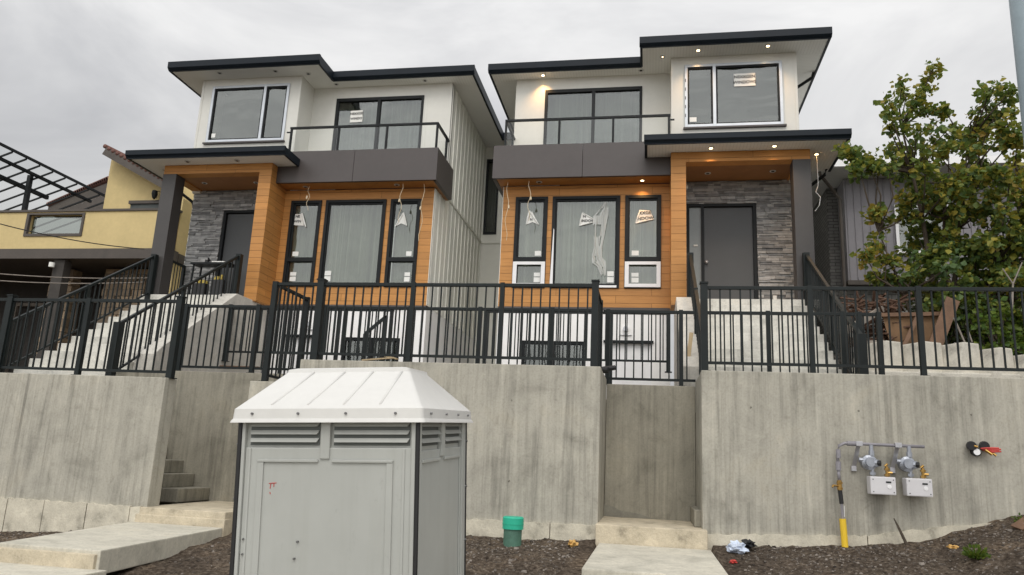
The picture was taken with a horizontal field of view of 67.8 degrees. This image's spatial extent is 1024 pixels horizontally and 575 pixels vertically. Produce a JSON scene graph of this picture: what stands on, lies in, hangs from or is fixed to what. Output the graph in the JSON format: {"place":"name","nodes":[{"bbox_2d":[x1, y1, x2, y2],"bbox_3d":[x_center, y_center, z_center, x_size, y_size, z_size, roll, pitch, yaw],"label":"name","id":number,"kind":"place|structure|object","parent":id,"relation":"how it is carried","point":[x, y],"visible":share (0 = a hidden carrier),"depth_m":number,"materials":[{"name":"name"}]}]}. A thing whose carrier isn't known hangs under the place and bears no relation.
{"place":"outdoors","nodes":[
{"label":"outdoors","id":0,"kind":"place"},
{"bbox_2d":[0,280,141,283],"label":"cable","id":1,"kind":"object","parent":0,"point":[62,283],"visible":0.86,"depth_m":18.19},
{"bbox_2d":[0,522,221,574],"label":"path","id":2,"kind":"structure","parent":0,"point":[117,547],"depth_m":7.78,"materials":[{"name":"concrete"}]},
{"bbox_2d":[0,547,96,569],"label":"step riser","id":3,"kind":"object","parent":2,"relation":"on","point":[49,558],"visible":0.97,"depth_m":7.12,"materials":[{"name":"beige concrete"}]},
{"bbox_2d":[0,413,1023,574],"bbox_3d":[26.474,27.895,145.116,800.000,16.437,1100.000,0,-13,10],"label":"ground","id":4,"kind":"structure","parent":0,"point":[582,555],"depth_m":7.99,"materials":[{"name":"soil"}]},
{"bbox_2d":[0,373,176,532],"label":"retaining wall","id":5,"kind":"structure","parent":4,"relation":"on","point":[79,452],"depth_m":10.14,"materials":[{"name":"concrete"}]},
{"bbox_2d":[0,294,186,378],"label":"metal fence","id":6,"kind":"object","parent":5,"relation":"on","point":[10,300],"visible":0.94,"depth_m":10.64,"materials":[{"name":"black metal"}]},
{"bbox_2d":[0,144,193,372],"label":"neighbour house","id":7,"kind":"structure","parent":4,"relation":"on","point":[124,214],"depth_m":20.63,"materials":[{"name":"yellow paint"}]},
{"bbox_2d":[4,303,80,372],"bbox_3d":[-14.217,1.951,22.868,2.200,3.000,0.150,0,-13,10],"label":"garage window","id":8,"kind":"structure","parent":7,"relation":"in","point":[17,307],"depth_m":23.10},
{"bbox_2d":[0,142,104,233],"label":"canopy frame","id":9,"kind":"object","parent":7,"relation":"on","point":[28,189],"visible":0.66,"depth_m":23.98,"materials":[{"name":"black metal"}]},
{"bbox_2d":[23,212,85,236],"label":"parapet window","id":10,"kind":"structure","parent":7,"relation":"in","point":[29,215],"depth_m":20.35,"materials":[{"name":"grey glass"}]},
{"bbox_2d":[0,223,143,248],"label":"cable","id":11,"kind":"object","parent":7,"relation":"attached to","point":[69,239],"visible":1,"depth_m":17.80,"materials":[{"name":"black rubber"}]},
{"bbox_2d":[0,273,146,278],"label":"cable","id":12,"kind":"object","parent":7,"relation":"attached to","point":[64,277],"visible":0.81,"depth_m":18.20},
{"bbox_2d":[128,200,158,207],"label":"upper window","id":13,"kind":"structure","parent":7,"relation":"in","point":[134,203],"depth_m":23.44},
{"bbox_2d":[13,294,266,375],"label":"front stairs","id":14,"kind":"structure","parent":4,"relation":"on","point":[228,299],"depth_m":14.05,"materials":[{"name":"concrete"}]},
{"bbox_2d":[3,254,158,372],"bbox_3d":[-7.990,0.391,14.312,0.110,3.030,3.490,0,-13,10],"label":"stair railing","id":15,"kind":"object","parent":14,"relation":"on","point":[151,275],"visible":0.65,"depth_m":14.36,"materials":[{"name":"black metal"}]},
{"bbox_2d":[105,254,243,375],"bbox_3d":[-5.980,0.403,13.854,0.110,2.990,3.360,0,-13,10],"label":"stair railing","id":16,"kind":"object","parent":14,"relation":"on","point":[238,258],"visible":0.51,"depth_m":13.44,"materials":[{"name":"black metal"}]},
{"bbox_2d":[135,501,233,536],"bbox_3d":[-4.053,3.259,10.453,1.250,0.500,1.803,0,-13,10],"label":"landing","id":17,"kind":"object","parent":4,"relation":"on","point":[218,514],"visible":0.41,"depth_m":9.66,"materials":[{"name":"beige concrete"}]},
{"bbox_2d":[160,447,209,502],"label":"concrete steps","id":18,"kind":"structure","parent":4,"relation":"on","point":[178,486],"depth_m":11.17,"materials":[{"name":"grey concrete"}]},
{"bbox_2d":[92,368,282,504],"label":"retaining wall","id":19,"kind":"structure","parent":4,"relation":"on","point":[203,438],"depth_m":11.79,"materials":[{"name":"concrete"}]},
{"bbox_2d":[176,304,314,372],"bbox_3d":[-4.287,0.812,12.119,2.400,1.102,0.115,0,-13,10],"label":"metal fence","id":20,"kind":"object","parent":19,"relation":"on","point":[251,368],"visible":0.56,"depth_m":12.15,"materials":[{"name":"black metal"}]},
{"bbox_2d":[221,304,394,373],"bbox_3d":[-3.919,1.183,14.417,3.429,1.710,0.150,0,-13,10],"label":"metal fence","id":21,"kind":"object","parent":4,"relation":"on","point":[250,309],"visible":0.38,"depth_m":14.54,"materials":[{"name":"black metal"}]},
{"bbox_2d":[125,54,511,373],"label":"modern house","id":22,"kind":"structure","parent":4,"relation":"on","point":[302,168],"depth_m":17.31,"materials":[{"name":"white paint"}]},
{"bbox_2d":[168,260,185,294],"bbox_3d":[-7.594,-0.123,17.011,0.060,0.942,0.780,0,-13,10],"label":"porch guard","id":23,"kind":"object","parent":22,"relation":"on","point":[182,276],"visible":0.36,"depth_m":17.26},
{"bbox_2d":[193,280,208,294],"bbox_3d":[-6.752,0.054,16.503,0.280,0.450,0.180,0,-13,10],"label":"tool crate","id":24,"kind":"object","parent":22,"relation":"on","point":[198,288],"visible":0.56,"depth_m":16.43,"materials":[{"name":"black plastic"}]},
{"bbox_2d":[189,262,233,294],"bbox_3d":[-6.564,-0.106,16.637,0.920,0.840,0.350,0,-13,10],"label":"work table","id":25,"kind":"object","parent":22,"relation":"on","point":[200,265],"visible":0.43,"depth_m":16.62,"materials":[{"name":"black metal"}]},
{"bbox_2d":[209,275,226,294],"bbox_3d":[-6.338,0.005,16.439,0.283,0.556,0.180,0,-13,10],"label":"tool crate","id":26,"kind":"object","parent":22,"relation":"on","point":[217,283],"visible":0.48,"depth_m":16.36,"materials":[{"name":"black plastic"}]},
{"bbox_2d":[215,210,254,295],"bbox_3d":[-6.036,-0.659,17.339,1.380,2.275,0.130,0,-13,10],"label":"front door","id":27,"kind":"structure","parent":22,"relation":"in","point":[236,232],"depth_m":17.50,"materials":[{"name":"grey paint"}]},
{"bbox_2d":[202,83,290,144],"bbox_3d":[-6.158,-4.014,18.037,2.050,1.470,0.530,0,-13,10],"label":"bay window","id":28,"kind":"structure","parent":22,"relation":"in","point":[261,118],"depth_m":18.22,"materials":[{"name":"glass"}]},
{"bbox_2d":[282,200,321,286],"bbox_3d":[-4.538,-0.925,16.793,0.720,1.950,0.454,0,-13,10],"label":"window","id":29,"kind":"structure","parent":22,"relation":"in","point":[305,240],"depth_m":16.71,"materials":[{"name":"clear glass"}]},
{"bbox_2d":[318,199,386,286],"bbox_3d":[-3.402,-0.918,16.587,1.390,1.950,0.448,0,-13,10],"label":"window","id":30,"kind":"structure","parent":22,"relation":"in","point":[355,247],"depth_m":16.55,"materials":[{"name":"clear glass"}]},
{"bbox_2d":[342,337,399,361],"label":"basement window","id":31,"kind":"structure","parent":22,"relation":"in","point":[354,339],"depth_m":15.94,"materials":[{"name":"black metal"}]},
{"bbox_2d":[331,95,424,149],"bbox_3d":[-3.132,-3.491,18.061,2.180,2.100,0.490,0,-13,10],"label":"balcony door","id":32,"kind":"structure","parent":22,"relation":"in","point":[384,111],"depth_m":18.11,"materials":[{"name":"clear glass"}]},
{"bbox_2d":[384,198,421,282],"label":"window","id":33,"kind":"structure","parent":22,"relation":"in","point":[405,249],"depth_m":16.30,"materials":[{"name":"clear glass"}]},
{"bbox_2d":[483,159,498,234],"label":"window","id":34,"kind":"structure","parent":22,"relation":"in","point":[491,190],"depth_m":21.12,"materials":[{"name":"black glass"}]},
{"bbox_2d":[229,367,472,574],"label":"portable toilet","id":35,"kind":"object","parent":4,"relation":"on","point":[351,471],"visible":1,"depth_m":4.26,"materials":[{"name":"grey plastic"}]},
{"bbox_2d":[361,315,387,360],"bbox_3d":[-2.526,1.232,13.838,0.432,1.487,0.050,0,-13,10],"label":"handrail","id":36,"kind":"object","parent":4,"relation":"on","point":[364,335],"visible":0.32,"depth_m":13.90,"materials":[{"name":"black metal"}]},
{"bbox_2d":[248,359,605,540],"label":"retaining wall","id":37,"kind":"structure","parent":4,"relation":"on","point":[536,447],"depth_m":9.62,"materials":[{"name":"concrete"}]},
{"bbox_2d":[269,286,310,378],"bbox_3d":[-3.297,0.710,11.310,0.115,1.350,1.008,0,-13,10],"label":"metal fence","id":38,"kind":"object","parent":37,"relation":"on","point":[304,324],"visible":0.54,"depth_m":11.36,"materials":[{"name":"black metal"}]},
{"bbox_2d":[362,357,394,360],"bbox_3d":[-1.881,1.005,10.697,0.451,0.078,0.050,3,-13,-2],"label":"board","id":39,"kind":"object","parent":37,"relation":"on","point":[378,359],"visible":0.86,"depth_m":10.68,"materials":[{"name":"beige wood"}]},
{"bbox_2d":[261,278,599,380],"bbox_3d":[-1.161,0.610,10.325,4.680,1.470,0.150,0,-13,10],"label":"metal fence","id":40,"kind":"object","parent":37,"relation":"on","point":[321,284],"visible":0.91,"depth_m":10.38,"materials":[{"name":"black metal"}]},
{"bbox_2d":[319,305,591,365],"bbox_3d":[-0.893,0.851,11.492,4.404,1.142,0.108,0,-13,10],"label":"metal fence","id":41,"kind":"object","parent":37,"relation":"on","point":[480,310],"visible":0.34,"depth_m":11.51,"materials":[{"name":"black metal"}]},
{"bbox_2d":[597,292,602,366],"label":"metal fence","id":42,"kind":"object","parent":37,"relation":"on","point":[600,330],"visible":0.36,"depth_m":10.88,"materials":[{"name":"black metal"}]},
{"bbox_2d":[601,365,615,372],"bbox_3d":[1.271,1.103,10.291,0.280,0.130,0.150,3,-13,-1],"label":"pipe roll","id":43,"kind":"object","parent":37,"relation":"on","point":[606,369],"visible":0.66,"depth_m":10.27,"materials":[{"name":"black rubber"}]},
{"bbox_2d":[502,516,523,546],"bbox_3d":[0.007,2.914,8.995,0.258,0.400,0.258,0,-13,10],"label":"sewer cleanout","id":44,"kind":"object","parent":4,"relation":"on","point":[512,526],"visible":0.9,"depth_m":8.91,"materials":[{"name":"green plastic"}]},
{"bbox_2d":[568,539,578,546],"bbox_3d":[0.707,2.965,8.821,0.125,0.095,0.124,-8,-16,38],"label":"fruit peel","id":45,"kind":"object","parent":4,"relation":"on","point":[572,543],"visible":1,"depth_m":8.80,"materials":[{"name":"food"}]},
{"bbox_2d":[482,311,671,383],"bbox_3d":[1.109,1.230,13.490,3.374,1.672,0.120,0,-13,10],"label":"metal fence","id":46,"kind":"object","parent":4,"relation":"on","point":[611,359],"visible":0.4,"depth_m":13.50,"materials":[{"name":"black metal"}]},
{"bbox_2d":[604,384,695,520],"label":"retaining wall","id":47,"kind":"structure","parent":4,"relation":"on","point":[650,459],"depth_m":10.59,"materials":[{"name":"concrete"}]},
{"bbox_2d":[603,309,695,385],"bbox_3d":[1.980,0.868,11.037,1.320,1.112,0.108,0,-13,10],"label":"metal fence","id":48,"kind":"object","parent":47,"relation":"on","point":[680,379],"visible":0.91,"depth_m":11.02,"materials":[{"name":"black metal"}]},
{"bbox_2d":[595,516,707,549],"bbox_3d":[1.758,3.141,9.644,1.298,0.308,1.478,0,-13,10],"label":"landing","id":49,"kind":"object","parent":4,"relation":"on","point":[652,532],"visible":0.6,"depth_m":8.98,"materials":[{"name":"beige concrete"}]},
{"bbox_2d":[488,27,851,391],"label":"modern house","id":50,"kind":"structure","parent":4,"relation":"on","point":[629,183],"depth_m":15.56,"materials":[{"name":"white wood"}]},
{"bbox_2d":[512,196,547,287],"bbox_3d":[0.408,-0.898,15.880,0.680,1.950,0.465,0,-13,10],"label":"window","id":51,"kind":"structure","parent":50,"relation":"in","point":[530,240],"depth_m":15.80,"materials":[{"name":"clear glass"}]},
{"bbox_2d":[521,340,583,365],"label":"basement window","id":52,"kind":"structure","parent":50,"relation":"in","point":[573,343],"depth_m":15.22,"materials":[{"name":"glass"}]},
{"bbox_2d":[550,195,619,287],"bbox_3d":[1.523,-0.893,15.671,1.392,1.950,0.473,0,-13,10],"label":"window","id":53,"kind":"structure","parent":50,"relation":"in","point":[583,254],"depth_m":15.62,"materials":[{"name":"clear glass"}]},
{"bbox_2d":[543,86,641,143],"bbox_3d":[1.825,-3.463,17.152,2.180,2.100,0.490,0,-13,10],"label":"balcony door","id":54,"kind":"structure","parent":50,"relation":"in","point":[610,103],"depth_m":17.20,"materials":[{"name":"clear glass"}]},
{"bbox_2d":[624,195,660,288],"bbox_3d":[2.660,-0.886,15.466,0.720,1.950,0.465,0,-13,10],"label":"window","id":55,"kind":"structure","parent":50,"relation":"in","point":[642,259],"depth_m":15.38,"materials":[{"name":"clear glass"}]},
{"bbox_2d":[687,203,757,298],"bbox_3d":[4.252,-0.601,15.451,1.380,2.275,0.130,0,-13,10],"label":"front door","id":56,"kind":"structure","parent":50,"relation":"in","point":[722,238],"depth_m":15.49,"materials":[{"name":"grey paint"}]},
{"bbox_2d":[683,60,786,129],"bbox_3d":[4.651,-3.953,16.053,2.050,1.470,0.530,0,-13,10],"label":"bay window","id":57,"kind":"structure","parent":50,"relation":"in","point":[713,101],"depth_m":16.20,"materials":[{"name":"glass"}]},
{"bbox_2d":[690,506,700,526],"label":"concrete steps","id":58,"kind":"structure","parent":4,"relation":"on","point":[695,515],"depth_m":9.33,"materials":[{"name":"grey concrete"}]},
{"bbox_2d":[726,540,748,553],"bbox_3d":[2.519,2.919,8.510,0.241,0.185,0.250,0,-13,10],"label":"plastic bag","id":59,"kind":"object","parent":4,"relation":"on","point":[736,546],"visible":0.96,"depth_m":8.44,"materials":[{"name":"white plastic"}]},
{"bbox_2d":[741,539,757,548],"bbox_3d":[2.671,2.893,8.601,0.166,0.106,0.187,13,-16,-38],"label":"rag","id":60,"kind":"object","parent":4,"relation":"on","point":[749,543],"visible":0.88,"depth_m":8.56,"materials":[{"name":"black fabric"}]},
{"bbox_2d":[674,297,841,412],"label":"front stairs","id":61,"kind":"structure","parent":4,"relation":"on","point":[683,303],"depth_m":12.12,"materials":[{"name":"concrete"}]},
{"bbox_2d":[687,332,692,355],"bbox_3d":[2.625,1.033,11.330,0.198,0.759,0.060,12,-16,-34],"label":"wood prop","id":62,"kind":"object","parent":61,"relation":"on","point":[690,340],"visible":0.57,"depth_m":11.38,"materials":[{"name":"beige wood"}]},
{"bbox_2d":[687,252,700,374],"bbox_3d":[2.951,0.454,12.216,0.110,2.990,3.360,0,-13,10],"label":"stair railing","id":63,"kind":"object","parent":61,"relation":"on","point":[692,291],"visible":0.57,"depth_m":12.43,"materials":[{"name":"black metal"}]},
{"bbox_2d":[708,311,884,374],"bbox_3d":[3.916,0.894,10.679,2.458,1.142,0.115,0,-13,10],"label":"metal fence","id":64,"kind":"object","parent":61,"relation":"on","point":[860,320],"visible":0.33,"depth_m":10.67,"materials":[{"name":"black metal"}]},
{"bbox_2d":[802,252,868,373],"bbox_3d":[4.993,0.465,11.930,0.110,3.030,3.490,0,-13,10],"label":"stair railing","id":65,"kind":"object","parent":61,"relation":"on","point":[809,277],"visible":0.59,"depth_m":11.80,"materials":[{"name":"black metal"}]},
{"bbox_2d":[695,370,1023,549],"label":"retaining wall","id":66,"kind":"structure","parent":4,"relation":"on","point":[767,443],"depth_m":8.93,"materials":[{"name":"concrete"}]},
{"bbox_2d":[699,281,1023,375],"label":"metal fence","id":67,"kind":"object","parent":66,"relation":"on","point":[923,367],"visible":0.92,"depth_m":9.35,"materials":[{"name":"black metal"}]},
{"bbox_2d":[831,441,932,546],"bbox_3d":[4.188,2.372,8.671,1.056,1.201,0.245,0,-13,10],"label":"gas meter set","id":68,"kind":"object","parent":66,"relation":"attached to","point":[918,487],"visible":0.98,"depth_m":8.65,"materials":[{"name":"grey paint"}]},
{"bbox_2d":[966,441,1000,456],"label":"conduit stubs","id":69,"kind":"object","parent":66,"relation":"attached to","point":[972,446],"visible":1,"depth_m":8.62,"materials":[{"name":"black rubber"}]},
{"bbox_2d":[836,291,914,350],"bbox_3d":[6.003,0.578,12.575,1.453,1.161,1.156,0,-13,10],"label":"brush pile","id":70,"kind":"object","parent":4,"relation":"on","point":[893,305],"visible":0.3,"depth_m":12.44,"materials":[{"name":"brown wood"}]},
{"bbox_2d":[847,304,885,330],"bbox_3d":[5.604,0.511,12.110,1.061,0.627,0.050,9,-14,-25],"label":"plank","id":71,"kind":"object","parent":70,"relation":"on","point":[873,311],"visible":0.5,"depth_m":12.19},
{"bbox_2d":[903,316,916,344],"bbox_3d":[6.208,0.778,11.937,0.477,0.705,0.052,7,-13,-17],"label":"plank","id":72,"kind":"object","parent":70,"relation":"on","point":[908,335],"visible":0.43,"depth_m":11.95,"materials":[{"name":"brown wood"}]},
{"bbox_2d":[883,316,937,343],"bbox_3d":[6.472,0.778,12.306,0.988,0.771,0.400,0,-13,10],"label":"plywood box","id":73,"kind":"object","parent":70,"relation":"on","point":[928,328],"visible":0.21,"depth_m":12.15,"materials":[{"name":"brown wood"}]},
{"bbox_2d":[881,312,939,316],"bbox_3d":[6.366,0.429,12.147,0.900,0.091,0.050,0,-13,10],"label":"timber batten","id":74,"kind":"object","parent":70,"relation":"on","point":[905,314],"visible":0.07,"depth_m":12.14,"materials":[{"name":"brown wood"}]},
{"bbox_2d":[893,518,907,544],"bbox_3d":[4.379,2.774,8.538,0.163,0.350,0.038,-5,-15,31],"label":"stick","id":75,"kind":"object","parent":4,"relation":"on","point":[903,536],"visible":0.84,"depth_m":8.53,"materials":[{"name":"brown plant"}]},
{"bbox_2d":[811,155,1023,373],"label":"neighbour house","id":76,"kind":"structure","parent":4,"relation":"on","point":[842,230],"depth_m":16.73,"materials":[{"name":"grey paint"}]},
{"bbox_2d":[894,204,947,253],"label":"window","id":77,"kind":"structure","parent":76,"relation":"in","point":[900,236],"depth_m":16.42,"materials":[{"name":"white glass"}]},
{"bbox_2d":[831,57,1023,344],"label":"broadleaf tree","id":78,"kind":"object","parent":4,"relation":"on","point":[993,252],"visible":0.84,"depth_m":12.72,"materials":[{"name":"green plant"}]},
{"bbox_2d":[854,371,1020,377],"bbox_3d":[6.284,1.560,11.217,2.430,0.500,1.000,0,-13,10],"label":"block base","id":79,"kind":"object","parent":4,"relation":"on","point":[951,374],"visible":0.02,"depth_m":10.79,"materials":[{"name":"concrete"}]},
{"bbox_2d":[854,340,903,372],"bbox_3d":[5.457,1.142,11.448,0.513,0.620,0.600,7,-13,-17],"label":"concrete block","id":80,"kind":"object","parent":79,"relation":"on","point":[896,353],"depth_m":11.22,"materials":[{"name":"grey concrete"}]},
{"bbox_2d":[903,341,942,371],"bbox_3d":[5.959,1.144,11.304,0.533,0.620,0.600,7,-13,-17],"label":"concrete block","id":81,"kind":"object","parent":79,"relation":"on","point":[908,357],"depth_m":11.10,"materials":[{"name":"grey concrete"}]},
{"bbox_2d":[941,342,979,372],"bbox_3d":[6.432,1.145,11.165,0.513,0.620,0.600,7,-13,-17],"label":"concrete block","id":82,"kind":"object","parent":79,"relation":"on","point":[964,354],"depth_m":10.95,"materials":[{"name":"grey concrete"}]},
{"bbox_2d":[929,296,959,344],"bbox_3d":[6.646,0.590,11.745,0.587,0.952,0.074,4,-13,-4],"label":"plank","id":83,"kind":"object","parent":82,"relation":"on","point":[949,316],"visible":0.57,"depth_m":11.75,"materials":[{"name":"brown wood"}]},
{"bbox_2d":[953,262,1022,341],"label":"bare twigs","id":84,"kind":"object","parent":79,"relation":"on","point":[1012,295],"visible":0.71,"depth_m":11.37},
{"bbox_2d":[978,347,1013,376],"bbox_3d":[6.814,1.202,10.978,0.453,0.620,0.600,7,-13,-17],"label":"concrete block","id":85,"kind":"object","parent":79,"relation":"on","point":[998,357],"depth_m":10.76,"materials":[{"name":"grey concrete"}]},
{"bbox_2d":[1013,354,1023,377],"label":"concrete block","id":86,"kind":"object","parent":79,"relation":"on","point":[1021,361],"depth_m":10.71,"materials":[{"name":"grey concrete"}]},
{"bbox_2d":[878,268,1020,342],"bbox_3d":[9.420,0.941,13.974,5.218,3.446,2.774,0,-13,10],"label":"garden shrub","id":87,"kind":"object","parent":4,"relation":"on","point":[913,308],"depth_m":14.19,"materials":[{"name":"green plant"}]},
{"bbox_2d":[946,544,958,548],"bbox_3d":[4.697,2.761,8.092,0.144,0.054,0.169,0,-13,10],"label":"fruit peel","id":88,"kind":"object","parent":4,"relation":"on","point":[949,546],"visible":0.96,"depth_m":8.06,"materials":[{"name":"food"}]},
{"bbox_2d":[944,298,996,343],"bbox_3d":[7.262,1.154,12.095,1.051,1.974,0.824,0,-13,10],"label":"garden shrub","id":89,"kind":"object","parent":4,"relation":"on","point":[962,327],"visible":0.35,"depth_m":12.05,"materials":[{"name":"green plant"}]},
{"bbox_2d":[960,543,991,559],"bbox_3d":[4.614,2.623,7.565,0.286,0.152,0.246,0,-13,10],"label":"weed","id":90,"kind":"object","parent":4,"relation":"on","point":[979,554],"visible":0.98,"depth_m":7.54,"materials":[{"name":"green plant"}]},
{"bbox_2d":[962,296,1023,355],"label":"garden shrub","id":91,"kind":"object","parent":4,"relation":"on","point":[984,326],"visible":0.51,"depth_m":11.50,"materials":[{"name":"green plant"}]},
{"bbox_2d":[1009,0,1023,142],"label":"street pole","id":92,"kind":"object","parent":4,"relation":"on","point":[1016,7],"visible":1,"depth_m":6.94,"materials":[{"name":"grey metal"}]},
{"bbox_2d":[1011,517,1023,530],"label":"board scrap","id":93,"kind":"object","parent":4,"relation":"on","point":[1019,524],"visible":1,"depth_m":8.06,"materials":[{"name":"brown wood"}]},
{"bbox_2d":[1011,512,1023,521],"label":"weed","id":94,"kind":"object","parent":4,"relation":"on","point":[1016,518],"visible":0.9,"depth_m":8.19,"materials":[{"name":"green plant"}]},
{"bbox_2d":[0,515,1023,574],"bbox_3d":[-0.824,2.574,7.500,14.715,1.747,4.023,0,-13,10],"label":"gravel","id":95,"kind":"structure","parent":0,"point":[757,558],"depth_m":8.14,"materials":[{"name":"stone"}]},
{"bbox_2d":[0,0,1023,385],"label":"sky","id":96,"kind":"structure","parent":0,"point":[78,77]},
{"bbox_2d":[582,543,727,574],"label":"path","id":97,"kind":"structure","parent":0,"point":[611,559],"depth_m":7.47,"materials":[{"name":"concrete"}]}
]}

